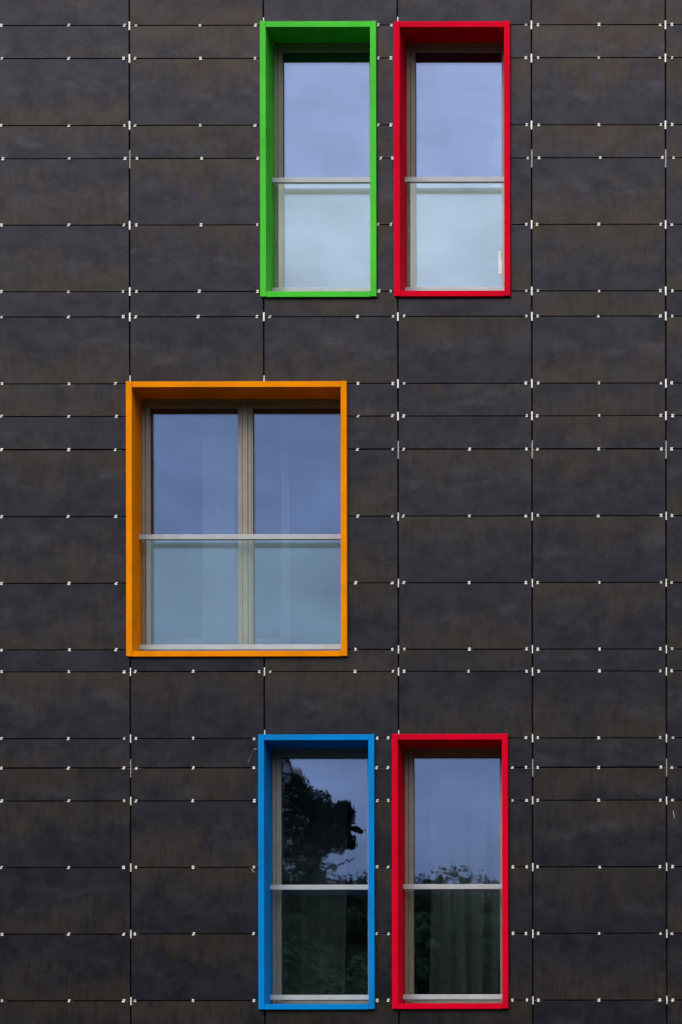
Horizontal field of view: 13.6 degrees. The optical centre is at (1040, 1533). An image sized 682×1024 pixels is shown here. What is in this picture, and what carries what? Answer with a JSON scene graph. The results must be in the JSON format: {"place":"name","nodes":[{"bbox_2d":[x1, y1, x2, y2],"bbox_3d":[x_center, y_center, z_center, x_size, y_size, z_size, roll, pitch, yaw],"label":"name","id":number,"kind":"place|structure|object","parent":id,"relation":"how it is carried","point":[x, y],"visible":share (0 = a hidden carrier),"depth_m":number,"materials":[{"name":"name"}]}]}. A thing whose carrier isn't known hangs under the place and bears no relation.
{"place":"outdoors","nodes":[
{"label":"outdoors","id":0,"kind":"place"},
{"label":"ground","id":1,"kind":"structure","parent":0,"visible":0},
{"bbox_2d":[0,0,681,1023],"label":"apartment building","id":2,"kind":"structure","parent":1,"relation":"on","point":[310,216],"depth_m":24.03,"materials":[{"name":"metal"}]},
{"bbox_2d":[201,399,236,650],"bbox_3d":[-7.488,-9.137,24.431,0.337,2.413,0.021,0,0,0],"label":"curtain","id":3,"kind":"object","parent":2,"relation":"hanging from","point":[218,618],"visible":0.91,"depth_m":24.43,"materials":[{"name":"white fabric"}]},
{"bbox_2d":[126,381,348,658],"bbox_3d":[-7.199,-9.092,24.166,1.976,2.465,0.333,0,0,0],"label":"window","id":4,"kind":"structure","parent":2,"relation":"in","point":[244,397],"depth_m":24.19,"materials":[{"name":"orange paint"}]},
{"bbox_2d":[280,410,289,650],"bbox_3d":[-6.907,-9.138,24.497,0.102,2.413,0.015,0,0,6],"label":"curtain","id":5,"kind":"object","parent":2,"relation":"hanging from","point":[285,601],"visible":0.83,"depth_m":24.50,"materials":[{"name":"white fabric"}]},
{"bbox_2d":[283,762,346,1000],"bbox_3d":[-6.767,-5.975,24.950,0.635,2.412,0.038,0,0,0],"label":"curtain","id":6,"kind":"object","parent":2,"relation":"hanging from","point":[314,841],"visible":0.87,"depth_m":24.95,"materials":[{"name":"grey fabric"}]},
{"bbox_2d":[258,734,375,1010],"bbox_3d":[-6.484,-5.930,24.166,1.038,2.464,0.333,0,0,0],"label":"window","id":7,"kind":"structure","parent":2,"relation":"in","point":[272,750],"depth_m":24.11,"materials":[{"name":"blue paint"}]},
{"bbox_2d":[260,21,377,300],"bbox_3d":[-6.468,-12.314,24.166,1.039,2.470,0.333,0,0,0],"label":"window","id":8,"kind":"structure","parent":2,"relation":"in","point":[278,39],"depth_m":24.11,"materials":[{"name":"green paint"}]},
{"bbox_2d":[392,734,509,1009],"bbox_3d":[-5.286,-5.934,24.166,1.037,2.464,0.333,0,0,0],"label":"window","id":9,"kind":"structure","parent":2,"relation":"in","point":[406,748],"depth_m":24.16,"materials":[{"name":"red paint"}]},
{"bbox_2d":[394,21,511,299],"bbox_3d":[-5.269,-12.317,24.166,1.038,2.464,0.333,0,0,0],"label":"window","id":10,"kind":"structure","parent":2,"relation":"in","point":[421,37],"depth_m":24.14,"materials":[{"name":"red paint"}]},
{"bbox_2d":[429,758,499,1000],"bbox_3d":[-5.253,-5.980,24.468,0.658,2.412,0.103,0,0,0],"label":"curtain","id":11,"kind":"object","parent":2,"relation":"hanging from","point":[465,849],"visible":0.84,"depth_m":24.47,"materials":[{"name":"white fabric"}]},
{"bbox_2d":[498,251,501,273],"bbox_3d":[-4.895,-11.523,24.289,0.032,0.208,0.001,0,0,0],"label":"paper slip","id":12,"kind":"object","parent":2,"relation":"attached to","point":[499,263],"visible":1,"depth_m":24.29,"materials":[{"name":"white paper"}]}
]}

